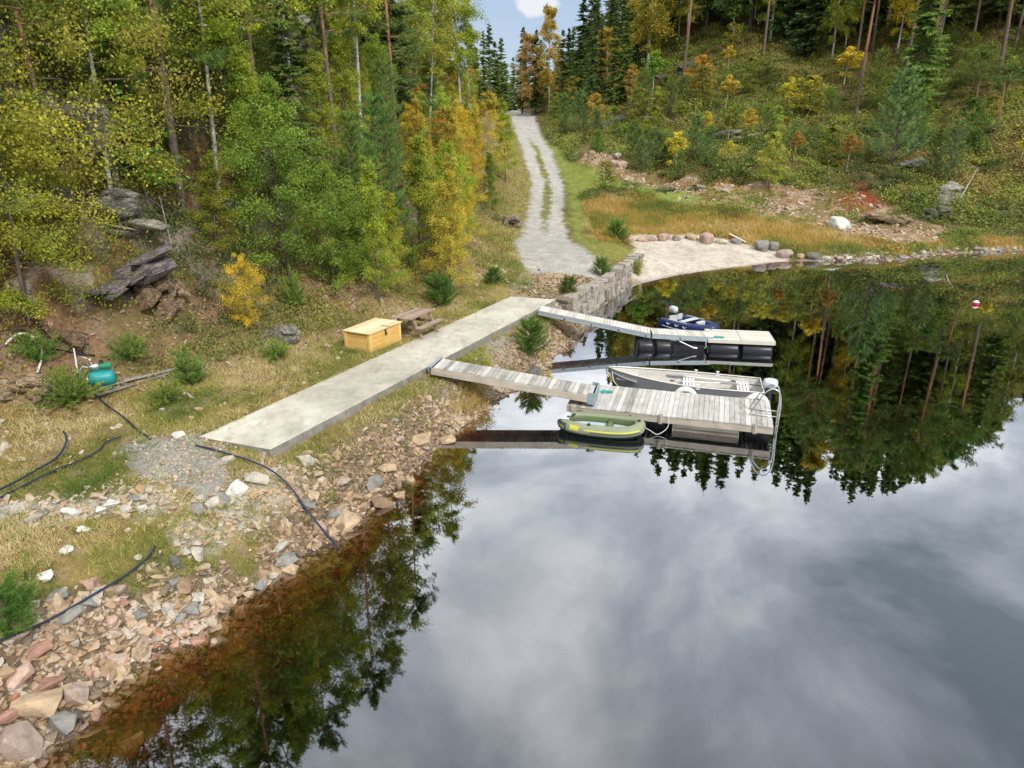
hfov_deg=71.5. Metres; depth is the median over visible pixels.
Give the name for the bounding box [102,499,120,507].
stone
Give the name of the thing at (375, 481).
boulder
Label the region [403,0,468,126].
birch
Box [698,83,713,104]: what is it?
broadleaf tree
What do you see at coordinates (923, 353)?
water
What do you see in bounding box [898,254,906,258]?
stone
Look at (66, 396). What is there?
juniper bush
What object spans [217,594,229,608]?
stone
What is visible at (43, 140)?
rock outcrop
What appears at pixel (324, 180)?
broadleaf tree
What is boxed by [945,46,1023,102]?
pine tree
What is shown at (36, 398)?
rock outcrop
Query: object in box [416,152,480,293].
broadleaf tree
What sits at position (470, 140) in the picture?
broadleaf tree
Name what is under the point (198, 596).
stone
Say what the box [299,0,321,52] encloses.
broadleaf tree
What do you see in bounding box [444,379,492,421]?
sedge
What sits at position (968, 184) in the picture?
dead branch
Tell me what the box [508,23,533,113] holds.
spruce
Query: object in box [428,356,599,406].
wooden gangway
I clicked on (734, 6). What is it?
birch
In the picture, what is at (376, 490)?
stone
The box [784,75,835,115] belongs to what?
golden bush
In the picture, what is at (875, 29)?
pine tree
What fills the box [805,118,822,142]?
young pine
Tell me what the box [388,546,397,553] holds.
stone
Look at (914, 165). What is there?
rock outcrop
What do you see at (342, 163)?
broadleaf tree
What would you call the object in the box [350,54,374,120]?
broadleaf tree
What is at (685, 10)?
birch
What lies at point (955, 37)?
young pine
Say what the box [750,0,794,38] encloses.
birch
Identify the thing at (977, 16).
pine tree
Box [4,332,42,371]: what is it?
plastic pipe
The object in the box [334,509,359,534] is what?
boulder
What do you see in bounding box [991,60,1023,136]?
pine tree
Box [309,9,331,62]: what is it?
broadleaf tree
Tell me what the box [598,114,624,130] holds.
rock outcrop
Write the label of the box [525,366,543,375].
boulder
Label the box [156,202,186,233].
dead branch
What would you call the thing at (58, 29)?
broadleaf tree
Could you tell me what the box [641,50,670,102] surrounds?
birch
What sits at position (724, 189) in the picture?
boulder
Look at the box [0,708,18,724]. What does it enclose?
stone
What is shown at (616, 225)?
pine
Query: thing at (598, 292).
stone wall
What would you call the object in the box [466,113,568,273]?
road verge grass
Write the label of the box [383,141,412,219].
young pine
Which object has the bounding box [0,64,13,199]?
pine tree
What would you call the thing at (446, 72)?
spruce
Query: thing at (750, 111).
broadleaf tree
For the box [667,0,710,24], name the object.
spruce
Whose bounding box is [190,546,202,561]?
stone
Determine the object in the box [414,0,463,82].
birch
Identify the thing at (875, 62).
young pine
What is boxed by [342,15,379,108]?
birch sapling
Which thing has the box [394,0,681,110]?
sky
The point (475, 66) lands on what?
spruce
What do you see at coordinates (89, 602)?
stone
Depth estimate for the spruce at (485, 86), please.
91.13 m
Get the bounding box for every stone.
[0,630,30,641]
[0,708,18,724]
[7,659,34,690]
[9,502,27,515]
[23,513,44,523]
[25,640,52,661]
[36,569,53,582]
[36,675,65,691]
[45,589,70,600]
[46,593,65,613]
[47,711,77,734]
[55,605,83,624]
[57,545,73,553]
[60,507,82,517]
[76,526,91,532]
[79,598,97,607]
[91,708,101,721]
[95,506,105,513]
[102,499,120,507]
[105,616,118,626]
[107,628,122,638]
[112,584,127,595]
[118,597,129,607]
[119,504,131,515]
[127,495,141,501]
[131,642,149,659]
[132,610,147,620]
[136,504,149,510]
[141,593,152,603]
[167,577,178,585]
[167,676,181,693]
[169,555,183,567]
[172,431,185,438]
[176,577,192,593]
[185,601,198,615]
[189,634,210,649]
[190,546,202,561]
[191,502,204,516]
[192,592,204,605]
[198,563,210,570]
[203,496,218,509]
[209,636,228,649]
[215,492,229,505]
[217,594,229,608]
[218,455,235,464]
[254,579,266,590]
[260,451,267,459]
[273,540,289,552]
[282,563,298,574]
[285,476,294,489]
[301,497,316,507]
[302,450,312,454]
[308,490,319,500]
[313,471,323,476]
[313,521,326,533]
[314,594,326,604]
[327,526,339,535]
[328,509,340,520]
[335,524,344,534]
[336,476,350,485]
[336,503,348,511]
[370,488,380,493]
[379,523,387,529]
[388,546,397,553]
[393,491,404,499]
[395,436,404,442]
[406,476,417,486]
[423,473,430,477]
[440,434,455,444]
[465,445,471,450]
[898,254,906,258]
[973,246,980,251]
[981,247,988,251]
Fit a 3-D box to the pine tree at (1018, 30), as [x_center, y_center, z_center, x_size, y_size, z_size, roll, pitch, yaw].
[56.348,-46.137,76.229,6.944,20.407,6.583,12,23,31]
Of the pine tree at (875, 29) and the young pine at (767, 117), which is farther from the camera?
the pine tree at (875, 29)
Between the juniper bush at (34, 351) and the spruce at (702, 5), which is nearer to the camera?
the juniper bush at (34, 351)
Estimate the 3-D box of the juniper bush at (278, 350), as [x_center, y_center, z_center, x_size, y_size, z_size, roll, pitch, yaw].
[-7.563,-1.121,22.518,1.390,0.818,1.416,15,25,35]
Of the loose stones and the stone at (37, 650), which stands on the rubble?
the stone at (37, 650)
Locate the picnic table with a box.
[393,308,444,338]
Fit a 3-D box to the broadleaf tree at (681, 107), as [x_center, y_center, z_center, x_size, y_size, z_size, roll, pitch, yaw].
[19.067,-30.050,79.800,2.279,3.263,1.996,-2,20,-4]
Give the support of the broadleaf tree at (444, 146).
on the ground at (804, 598)
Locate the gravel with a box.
[104,329,522,533]
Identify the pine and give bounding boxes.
[0,568,45,639]
[161,0,223,33]
[196,0,238,45]
[251,1,294,87]
[309,1,354,71]
[319,104,383,249]
[339,86,428,245]
[367,51,408,154]
[369,54,412,167]
[374,127,415,232]
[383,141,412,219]
[393,21,424,91]
[417,59,444,142]
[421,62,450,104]
[421,271,462,306]
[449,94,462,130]
[482,266,503,283]
[514,313,551,354]
[551,93,573,126]
[557,273,577,293]
[566,88,590,131]
[583,106,608,136]
[587,129,606,153]
[589,256,612,275]
[590,159,618,188]
[601,217,631,239]
[609,117,622,132]
[618,118,648,156]
[627,65,653,113]
[629,136,651,171]
[640,124,654,152]
[640,126,665,166]
[653,130,675,162]
[659,80,679,118]
[668,150,687,178]
[673,74,688,96]
[679,112,713,162]
[688,61,700,83]
[694,123,722,168]
[723,79,736,99]
[739,132,748,145]
[750,102,779,143]
[756,61,766,76]
[783,117,808,151]
[796,70,811,94]
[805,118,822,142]
[817,85,842,116]
[862,62,933,166]
[864,47,895,88]
[873,106,894,132]
[895,84,938,149]
[917,126,952,178]
[926,116,971,182]
[931,106,950,131]
[936,29,964,67]
[966,44,993,86]
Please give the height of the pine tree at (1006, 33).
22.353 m
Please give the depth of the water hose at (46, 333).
19.22 m
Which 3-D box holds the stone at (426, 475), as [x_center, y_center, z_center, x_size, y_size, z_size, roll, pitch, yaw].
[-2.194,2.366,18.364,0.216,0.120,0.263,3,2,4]
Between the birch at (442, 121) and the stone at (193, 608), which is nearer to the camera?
the stone at (193, 608)
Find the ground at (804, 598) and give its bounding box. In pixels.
[0,0,1023,767]
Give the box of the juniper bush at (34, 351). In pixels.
[3,326,71,362]
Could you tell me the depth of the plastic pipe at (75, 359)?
19.38 m
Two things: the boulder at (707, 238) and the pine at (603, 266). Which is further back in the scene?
the boulder at (707, 238)
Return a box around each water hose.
[0,431,67,489]
[0,436,120,497]
[0,546,155,641]
[30,313,94,355]
[94,393,151,439]
[195,444,339,547]
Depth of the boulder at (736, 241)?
49.72 m
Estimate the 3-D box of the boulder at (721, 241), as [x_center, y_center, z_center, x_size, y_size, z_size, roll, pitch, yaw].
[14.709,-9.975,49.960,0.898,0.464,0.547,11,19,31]
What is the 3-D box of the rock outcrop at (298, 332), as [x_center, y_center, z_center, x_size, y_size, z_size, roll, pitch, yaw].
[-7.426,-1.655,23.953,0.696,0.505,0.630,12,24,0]
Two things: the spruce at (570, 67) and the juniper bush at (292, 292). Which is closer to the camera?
the juniper bush at (292, 292)
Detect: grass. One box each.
[0,237,536,604]
[209,297,510,431]
[224,314,581,508]
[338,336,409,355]
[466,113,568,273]
[486,281,634,372]
[535,146,553,214]
[547,147,724,261]
[578,188,1023,259]
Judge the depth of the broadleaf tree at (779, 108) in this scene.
72.32 m
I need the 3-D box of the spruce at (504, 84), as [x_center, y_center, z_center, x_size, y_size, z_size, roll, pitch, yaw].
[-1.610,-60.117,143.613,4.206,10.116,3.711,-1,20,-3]
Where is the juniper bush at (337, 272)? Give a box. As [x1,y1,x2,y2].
[323,240,355,281]
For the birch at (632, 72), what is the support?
on the ground at (804, 598)
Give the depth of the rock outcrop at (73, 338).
19.26 m
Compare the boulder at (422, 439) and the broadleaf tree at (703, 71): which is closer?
the boulder at (422, 439)
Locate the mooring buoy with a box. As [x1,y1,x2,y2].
[972,299,979,304]
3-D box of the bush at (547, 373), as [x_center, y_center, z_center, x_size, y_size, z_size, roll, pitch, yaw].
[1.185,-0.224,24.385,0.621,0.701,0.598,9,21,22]
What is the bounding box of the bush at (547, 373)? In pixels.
[539,368,553,377]
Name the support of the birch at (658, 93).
on the ground at (804, 598)
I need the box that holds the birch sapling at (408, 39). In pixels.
[400,14,423,88]
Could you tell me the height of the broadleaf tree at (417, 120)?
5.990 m
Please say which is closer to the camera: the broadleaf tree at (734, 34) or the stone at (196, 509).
the stone at (196, 509)
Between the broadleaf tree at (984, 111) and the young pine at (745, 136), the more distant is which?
the young pine at (745, 136)
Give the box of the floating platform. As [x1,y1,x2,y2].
[704,329,775,354]
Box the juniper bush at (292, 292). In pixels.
[274,263,309,308]
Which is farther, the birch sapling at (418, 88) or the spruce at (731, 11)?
the spruce at (731, 11)
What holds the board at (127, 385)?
on the ground at (804, 598)
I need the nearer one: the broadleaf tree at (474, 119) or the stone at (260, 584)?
the stone at (260, 584)
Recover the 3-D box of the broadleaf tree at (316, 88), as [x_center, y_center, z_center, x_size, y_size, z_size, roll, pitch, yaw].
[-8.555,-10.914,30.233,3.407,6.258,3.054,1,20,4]
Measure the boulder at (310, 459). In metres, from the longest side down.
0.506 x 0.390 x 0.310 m
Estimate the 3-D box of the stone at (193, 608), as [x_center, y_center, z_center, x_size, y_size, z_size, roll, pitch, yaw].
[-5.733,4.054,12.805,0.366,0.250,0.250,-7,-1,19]
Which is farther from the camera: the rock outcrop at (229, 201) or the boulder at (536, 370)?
the rock outcrop at (229, 201)
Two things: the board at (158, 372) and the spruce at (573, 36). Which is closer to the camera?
the board at (158, 372)
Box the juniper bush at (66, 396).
[9,364,115,409]
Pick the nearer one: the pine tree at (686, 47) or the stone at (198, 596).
the stone at (198, 596)
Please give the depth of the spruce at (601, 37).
98.10 m
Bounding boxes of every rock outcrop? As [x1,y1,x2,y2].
[0,90,59,148]
[0,372,51,401]
[21,117,57,160]
[27,386,46,407]
[35,96,119,175]
[35,182,88,218]
[48,329,87,355]
[74,331,89,352]
[83,188,140,224]
[83,279,133,301]
[100,219,169,236]
[111,244,177,286]
[113,379,125,385]
[133,277,180,324]
[164,276,190,307]
[207,197,234,210]
[216,4,315,65]
[260,324,300,344]
[295,330,301,338]
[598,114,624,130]
[655,61,694,79]
[691,184,710,189]
[712,129,741,138]
[728,132,763,144]
[864,211,912,223]
[889,158,929,171]
[918,206,951,220]
[929,181,966,205]
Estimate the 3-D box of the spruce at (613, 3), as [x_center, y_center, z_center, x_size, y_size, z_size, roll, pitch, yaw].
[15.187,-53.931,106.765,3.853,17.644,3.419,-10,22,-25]
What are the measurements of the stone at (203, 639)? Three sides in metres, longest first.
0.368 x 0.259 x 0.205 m
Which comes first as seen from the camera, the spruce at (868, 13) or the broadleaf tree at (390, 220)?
the broadleaf tree at (390, 220)
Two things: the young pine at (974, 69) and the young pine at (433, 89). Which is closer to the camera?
the young pine at (433, 89)
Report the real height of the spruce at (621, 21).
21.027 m
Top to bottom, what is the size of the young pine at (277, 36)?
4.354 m
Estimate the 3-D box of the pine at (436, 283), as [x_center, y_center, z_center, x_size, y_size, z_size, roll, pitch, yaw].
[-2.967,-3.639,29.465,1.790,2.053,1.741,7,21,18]
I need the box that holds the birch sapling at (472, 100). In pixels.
[469,97,487,169]
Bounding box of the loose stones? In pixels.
[0,34,552,641]
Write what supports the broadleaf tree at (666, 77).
on the ground at (804, 598)
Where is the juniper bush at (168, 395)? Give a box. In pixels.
[138,377,189,407]
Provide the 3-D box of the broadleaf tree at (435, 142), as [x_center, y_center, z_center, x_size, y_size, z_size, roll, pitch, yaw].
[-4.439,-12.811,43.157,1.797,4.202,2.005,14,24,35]
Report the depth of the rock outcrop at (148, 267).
20.67 m
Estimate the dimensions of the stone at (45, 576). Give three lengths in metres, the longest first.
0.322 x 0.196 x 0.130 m
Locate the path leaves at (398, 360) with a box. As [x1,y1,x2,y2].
[217,304,532,441]
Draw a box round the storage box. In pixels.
[342,318,401,351]
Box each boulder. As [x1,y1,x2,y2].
[0,720,43,761]
[9,688,61,717]
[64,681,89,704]
[107,731,143,767]
[218,632,258,659]
[225,479,248,497]
[243,471,269,484]
[274,552,297,566]
[296,455,316,466]
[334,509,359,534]
[366,474,383,491]
[371,495,393,509]
[377,464,396,471]
[411,431,430,445]
[503,215,522,226]
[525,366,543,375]
[556,323,567,330]
[567,324,578,333]
[610,160,618,166]
[614,153,620,158]
[616,161,628,168]
[635,236,647,241]
[646,236,654,241]
[657,233,669,240]
[672,235,680,240]
[685,233,697,240]
[699,232,713,244]
[715,239,727,243]
[719,187,730,194]
[730,238,741,244]
[754,240,768,251]
[768,241,778,250]
[775,249,793,257]
[796,253,804,259]
[805,252,821,259]
[822,256,830,259]
[828,216,850,230]
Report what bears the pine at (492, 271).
on the ground at (804, 598)
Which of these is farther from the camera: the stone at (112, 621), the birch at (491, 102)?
the birch at (491, 102)
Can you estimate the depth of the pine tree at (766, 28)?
90.62 m
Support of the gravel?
on the ground at (804, 598)
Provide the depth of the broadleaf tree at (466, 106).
55.02 m
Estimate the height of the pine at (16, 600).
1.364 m
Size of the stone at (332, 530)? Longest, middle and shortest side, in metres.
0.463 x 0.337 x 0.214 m
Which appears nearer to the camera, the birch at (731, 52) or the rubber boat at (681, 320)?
the rubber boat at (681, 320)
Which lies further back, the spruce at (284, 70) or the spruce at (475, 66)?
the spruce at (475, 66)
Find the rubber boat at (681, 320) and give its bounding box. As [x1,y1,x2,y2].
[659,306,719,330]
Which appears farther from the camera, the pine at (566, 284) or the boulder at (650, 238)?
the boulder at (650, 238)
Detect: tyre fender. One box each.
[674,386,696,400]
[745,393,768,411]
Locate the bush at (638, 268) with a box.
[633,257,645,275]
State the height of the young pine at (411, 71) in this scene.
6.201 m
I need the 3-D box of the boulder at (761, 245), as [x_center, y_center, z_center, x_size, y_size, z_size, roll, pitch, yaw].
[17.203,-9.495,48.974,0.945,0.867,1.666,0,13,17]
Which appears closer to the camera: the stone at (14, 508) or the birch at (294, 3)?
the stone at (14, 508)
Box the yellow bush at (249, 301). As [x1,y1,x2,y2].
[208,252,273,329]
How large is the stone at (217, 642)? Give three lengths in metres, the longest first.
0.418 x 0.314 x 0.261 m
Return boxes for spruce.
[71,0,190,185]
[255,0,338,195]
[279,0,324,81]
[333,167,382,275]
[362,0,439,122]
[366,3,411,121]
[419,58,437,138]
[446,48,460,89]
[461,45,482,100]
[471,48,482,100]
[474,31,493,113]
[475,85,485,116]
[479,23,494,87]
[486,40,508,112]
[491,38,514,107]
[500,61,512,108]
[506,57,520,110]
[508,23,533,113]
[522,29,547,113]
[537,40,552,104]
[543,49,552,100]
[548,30,572,112]
[552,40,561,91]
[559,28,575,90]
[566,52,574,103]
[567,0,589,84]
[570,27,576,78]
[573,61,587,111]
[578,0,597,80]
[581,0,603,89]
[583,0,602,80]
[583,5,605,72]
[584,11,602,114]
[594,21,608,104]
[600,0,623,104]
[601,0,619,65]
[604,2,618,56]
[605,0,622,72]
[609,0,634,102]
[615,0,625,46]
[617,0,636,63]
[618,0,647,60]
[621,23,641,73]
[638,0,679,40]
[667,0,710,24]
[674,0,732,34]
[711,0,749,18]
[747,0,754,31]
[758,0,821,38]
[760,1,791,13]
[780,0,831,56]
[807,0,879,34]
[855,0,892,32]
[891,0,952,115]
[912,0,966,16]
[914,0,983,25]
[965,0,1021,18]
[971,0,1021,27]
[984,0,1023,20]
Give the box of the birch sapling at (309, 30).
[301,24,322,106]
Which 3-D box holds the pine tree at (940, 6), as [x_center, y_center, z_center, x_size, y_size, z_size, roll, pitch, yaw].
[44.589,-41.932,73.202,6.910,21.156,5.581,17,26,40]
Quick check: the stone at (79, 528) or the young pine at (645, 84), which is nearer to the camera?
the stone at (79, 528)
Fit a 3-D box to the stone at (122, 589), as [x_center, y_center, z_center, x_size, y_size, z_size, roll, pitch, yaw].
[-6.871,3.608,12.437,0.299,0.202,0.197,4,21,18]
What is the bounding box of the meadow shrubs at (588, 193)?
[570,164,1023,256]
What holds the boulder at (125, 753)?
on the ground at (804, 598)
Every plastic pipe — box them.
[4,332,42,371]
[73,348,78,373]
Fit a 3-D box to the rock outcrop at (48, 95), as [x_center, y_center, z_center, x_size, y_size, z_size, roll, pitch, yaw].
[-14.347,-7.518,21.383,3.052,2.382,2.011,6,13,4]
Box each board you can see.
[96,372,167,395]
[99,376,136,388]
[131,368,171,379]
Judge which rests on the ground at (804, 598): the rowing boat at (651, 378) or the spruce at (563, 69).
the spruce at (563, 69)
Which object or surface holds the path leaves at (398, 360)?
on the concrete path at (270, 430)
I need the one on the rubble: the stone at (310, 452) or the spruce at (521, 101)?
the stone at (310, 452)
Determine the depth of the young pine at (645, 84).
87.53 m
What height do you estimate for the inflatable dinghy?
0.474 m
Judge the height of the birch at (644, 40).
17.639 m
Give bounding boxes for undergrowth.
[0,0,519,397]
[539,0,1023,233]
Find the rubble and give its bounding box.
[0,272,594,767]
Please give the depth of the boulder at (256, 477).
15.62 m
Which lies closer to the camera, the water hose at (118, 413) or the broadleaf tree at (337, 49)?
the water hose at (118, 413)
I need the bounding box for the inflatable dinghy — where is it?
[557,410,645,438]
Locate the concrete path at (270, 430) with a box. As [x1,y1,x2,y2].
[200,297,554,457]
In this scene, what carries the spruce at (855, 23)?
on the ground at (804, 598)
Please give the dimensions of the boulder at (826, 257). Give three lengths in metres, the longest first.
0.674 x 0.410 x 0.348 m
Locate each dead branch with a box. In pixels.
[143,181,160,216]
[147,183,171,245]
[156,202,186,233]
[959,166,977,199]
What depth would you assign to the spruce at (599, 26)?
120.54 m
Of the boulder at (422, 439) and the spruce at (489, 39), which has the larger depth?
the spruce at (489, 39)
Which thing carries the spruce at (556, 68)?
on the ground at (804, 598)
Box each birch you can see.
[8,0,154,188]
[137,0,266,210]
[249,0,338,148]
[324,0,384,151]
[348,0,393,94]
[396,0,436,80]
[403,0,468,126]
[412,3,460,52]
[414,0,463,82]
[422,0,488,102]
[427,107,472,180]
[438,60,457,103]
[451,0,481,115]
[462,65,480,108]
[469,90,515,191]
[512,32,546,114]
[532,3,561,109]
[586,92,607,128]
[591,26,624,94]
[622,0,677,69]
[623,64,637,97]
[626,0,662,56]
[631,0,679,53]
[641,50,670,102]
[650,86,667,115]
[664,131,689,168]
[668,0,689,39]
[675,0,704,36]
[683,54,718,91]
[709,0,754,43]
[718,74,743,106]
[722,46,737,70]
[724,141,736,162]
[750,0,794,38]
[789,130,805,161]
[817,0,860,56]
[835,46,867,84]
[836,0,867,47]
[838,134,864,170]
[885,0,905,26]
[886,0,921,50]
[1016,138,1023,157]
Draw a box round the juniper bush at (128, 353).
[97,331,149,362]
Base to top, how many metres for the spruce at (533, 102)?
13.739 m
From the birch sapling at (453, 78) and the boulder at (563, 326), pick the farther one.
the birch sapling at (453, 78)
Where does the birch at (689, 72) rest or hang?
on the ground at (804, 598)
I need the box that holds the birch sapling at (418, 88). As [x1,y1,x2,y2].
[408,82,428,124]
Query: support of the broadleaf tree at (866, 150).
on the ground at (804, 598)
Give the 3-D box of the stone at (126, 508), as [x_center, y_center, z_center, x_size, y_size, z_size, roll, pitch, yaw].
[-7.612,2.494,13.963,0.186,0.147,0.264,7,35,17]
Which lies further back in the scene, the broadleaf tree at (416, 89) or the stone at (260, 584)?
the broadleaf tree at (416, 89)
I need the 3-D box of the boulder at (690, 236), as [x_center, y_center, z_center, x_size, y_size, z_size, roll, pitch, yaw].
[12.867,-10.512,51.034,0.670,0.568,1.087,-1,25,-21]
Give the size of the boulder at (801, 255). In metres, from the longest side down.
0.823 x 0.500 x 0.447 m
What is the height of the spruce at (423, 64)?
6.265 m
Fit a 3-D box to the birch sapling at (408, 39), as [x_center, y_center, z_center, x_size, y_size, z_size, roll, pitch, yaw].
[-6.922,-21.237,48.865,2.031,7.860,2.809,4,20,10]
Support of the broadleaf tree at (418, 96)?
on the ground at (804, 598)
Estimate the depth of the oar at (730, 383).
23.24 m
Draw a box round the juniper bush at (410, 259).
[397,236,421,271]
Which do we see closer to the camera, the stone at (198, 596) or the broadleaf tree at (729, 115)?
the stone at (198, 596)
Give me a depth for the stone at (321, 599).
13.89 m
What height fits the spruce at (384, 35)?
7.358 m
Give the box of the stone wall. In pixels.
[556,253,644,313]
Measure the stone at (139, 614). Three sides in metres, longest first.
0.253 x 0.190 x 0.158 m
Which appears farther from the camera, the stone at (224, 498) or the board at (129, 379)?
the board at (129, 379)
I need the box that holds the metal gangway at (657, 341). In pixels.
[538,305,712,350]
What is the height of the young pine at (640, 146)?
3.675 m
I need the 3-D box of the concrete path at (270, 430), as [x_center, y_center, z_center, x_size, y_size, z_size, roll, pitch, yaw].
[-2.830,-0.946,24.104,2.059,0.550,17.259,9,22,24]
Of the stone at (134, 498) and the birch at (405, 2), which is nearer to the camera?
the stone at (134, 498)
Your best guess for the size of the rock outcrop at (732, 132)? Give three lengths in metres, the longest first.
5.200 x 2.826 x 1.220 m
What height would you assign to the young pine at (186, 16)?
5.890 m
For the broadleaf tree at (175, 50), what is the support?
on the ground at (804, 598)
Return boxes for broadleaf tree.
[0,0,238,198]
[0,0,322,144]
[0,1,170,269]
[0,29,181,266]
[0,121,131,324]
[187,149,244,255]
[192,3,227,80]
[197,71,358,278]
[212,39,311,213]
[218,2,282,85]
[278,160,377,291]
[294,48,354,181]
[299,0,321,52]
[305,1,355,49]
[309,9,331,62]
[319,9,378,152]
[332,154,410,303]
[334,149,352,205]
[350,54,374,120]
[350,139,400,216]
[351,22,386,78]
[352,31,400,131]
[369,190,412,290]
[394,130,466,260]
[397,52,416,101]
[397,103,432,164]
[401,91,440,175]
[402,92,439,186]
[410,77,428,112]
[415,138,482,257]
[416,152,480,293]
[420,130,439,207]
[426,85,452,135]
[428,199,469,265]
[431,96,447,143]
[433,137,440,156]
[434,121,477,216]
[438,101,492,205]
[441,97,484,177]
[444,82,477,141]
[458,171,487,246]
[461,137,482,200]
[462,101,484,170]
[466,108,487,189]
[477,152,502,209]
[488,97,522,182]
[546,92,564,119]
[559,76,588,112]
[585,110,607,135]
[588,127,595,143]
[610,107,617,113]
[622,122,630,138]
[627,87,648,119]
[642,105,668,141]
[659,57,676,87]
[667,74,678,89]
[673,101,691,123]
[689,66,713,99]
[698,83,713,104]
[702,111,715,133]
[719,106,744,139]
[722,22,741,57]
[738,56,764,92]
[743,108,757,127]
[753,131,790,189]
[762,105,788,134]
[779,76,800,114]
[808,52,816,63]
[813,126,848,166]
[862,144,872,158]
[884,96,898,112]
[912,122,930,146]
[931,109,942,126]
[951,97,992,148]
[960,31,982,62]
[975,106,987,123]
[981,95,1003,122]
[1000,55,1021,87]
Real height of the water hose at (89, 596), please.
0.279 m
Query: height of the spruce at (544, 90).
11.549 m
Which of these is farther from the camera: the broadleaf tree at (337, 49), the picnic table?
the broadleaf tree at (337, 49)
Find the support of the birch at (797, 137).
on the ground at (804, 598)
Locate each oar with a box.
[667,374,734,381]
[670,380,737,384]
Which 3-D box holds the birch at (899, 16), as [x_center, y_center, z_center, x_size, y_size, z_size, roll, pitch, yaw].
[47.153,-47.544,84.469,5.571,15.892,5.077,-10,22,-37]
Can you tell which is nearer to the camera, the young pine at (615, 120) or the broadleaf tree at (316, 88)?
the broadleaf tree at (316, 88)
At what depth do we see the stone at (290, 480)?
15.89 m
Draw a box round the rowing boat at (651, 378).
[606,366,777,403]
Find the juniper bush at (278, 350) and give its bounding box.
[251,337,297,361]
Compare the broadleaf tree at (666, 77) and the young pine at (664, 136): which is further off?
the broadleaf tree at (666, 77)
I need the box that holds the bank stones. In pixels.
[581,150,1019,261]
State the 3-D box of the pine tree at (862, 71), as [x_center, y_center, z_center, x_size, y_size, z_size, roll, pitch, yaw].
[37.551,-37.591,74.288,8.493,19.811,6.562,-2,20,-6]
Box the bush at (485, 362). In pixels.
[464,342,501,366]
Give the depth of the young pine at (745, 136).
71.70 m
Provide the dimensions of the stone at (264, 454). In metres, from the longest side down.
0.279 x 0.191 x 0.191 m
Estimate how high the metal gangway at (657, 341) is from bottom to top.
1.672 m
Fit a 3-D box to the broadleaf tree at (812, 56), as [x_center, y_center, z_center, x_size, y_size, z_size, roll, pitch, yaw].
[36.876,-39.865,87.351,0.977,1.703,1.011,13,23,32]
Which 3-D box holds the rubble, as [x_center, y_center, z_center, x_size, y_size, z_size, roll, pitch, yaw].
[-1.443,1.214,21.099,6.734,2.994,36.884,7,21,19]
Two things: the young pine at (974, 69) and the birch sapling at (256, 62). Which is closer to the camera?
the birch sapling at (256, 62)
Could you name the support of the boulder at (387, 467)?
on the ground at (804, 598)
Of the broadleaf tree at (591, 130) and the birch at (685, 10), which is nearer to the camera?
the broadleaf tree at (591, 130)
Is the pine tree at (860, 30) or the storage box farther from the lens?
the pine tree at (860, 30)
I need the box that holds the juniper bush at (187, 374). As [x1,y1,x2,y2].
[167,342,214,385]
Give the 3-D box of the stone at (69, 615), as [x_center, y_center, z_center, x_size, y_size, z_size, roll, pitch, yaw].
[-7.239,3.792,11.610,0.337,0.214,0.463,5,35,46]
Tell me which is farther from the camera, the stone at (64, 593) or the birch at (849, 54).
the birch at (849, 54)
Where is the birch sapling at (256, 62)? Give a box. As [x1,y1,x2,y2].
[224,2,266,102]
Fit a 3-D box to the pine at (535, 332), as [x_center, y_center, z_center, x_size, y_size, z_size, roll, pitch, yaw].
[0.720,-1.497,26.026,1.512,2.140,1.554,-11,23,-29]
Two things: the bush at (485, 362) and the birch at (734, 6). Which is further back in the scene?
the birch at (734, 6)
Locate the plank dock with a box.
[566,383,781,462]
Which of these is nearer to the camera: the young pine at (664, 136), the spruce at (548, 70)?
the young pine at (664, 136)
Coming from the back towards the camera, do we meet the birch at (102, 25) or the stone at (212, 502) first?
the birch at (102, 25)
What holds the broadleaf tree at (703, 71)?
on the ground at (804, 598)
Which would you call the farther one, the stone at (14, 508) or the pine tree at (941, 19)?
the pine tree at (941, 19)
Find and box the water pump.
[77,356,115,389]
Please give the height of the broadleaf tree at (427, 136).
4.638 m
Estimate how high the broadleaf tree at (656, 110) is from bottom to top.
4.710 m
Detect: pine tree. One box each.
[0,0,82,184]
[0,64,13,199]
[36,0,232,210]
[227,0,289,191]
[301,0,368,177]
[361,0,429,168]
[682,0,698,76]
[762,0,770,55]
[848,0,878,117]
[855,0,868,58]
[870,0,879,52]
[905,0,919,66]
[926,0,942,79]
[934,0,950,54]
[940,0,948,42]
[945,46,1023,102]
[969,0,980,51]
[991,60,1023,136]
[997,0,1013,75]
[1013,3,1023,52]
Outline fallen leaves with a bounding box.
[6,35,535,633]
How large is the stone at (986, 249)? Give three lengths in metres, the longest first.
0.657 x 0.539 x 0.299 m
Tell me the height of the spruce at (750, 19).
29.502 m
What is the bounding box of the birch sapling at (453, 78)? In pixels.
[444,70,464,105]
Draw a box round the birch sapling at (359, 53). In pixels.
[328,0,371,100]
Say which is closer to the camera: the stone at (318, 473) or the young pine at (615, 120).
the stone at (318, 473)
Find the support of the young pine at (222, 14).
on the ground at (804, 598)
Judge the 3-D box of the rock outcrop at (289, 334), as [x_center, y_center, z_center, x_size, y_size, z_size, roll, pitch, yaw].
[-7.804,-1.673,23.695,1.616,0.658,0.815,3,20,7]
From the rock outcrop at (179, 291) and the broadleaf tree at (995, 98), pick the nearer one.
the rock outcrop at (179, 291)
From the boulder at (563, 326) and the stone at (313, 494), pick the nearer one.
the stone at (313, 494)

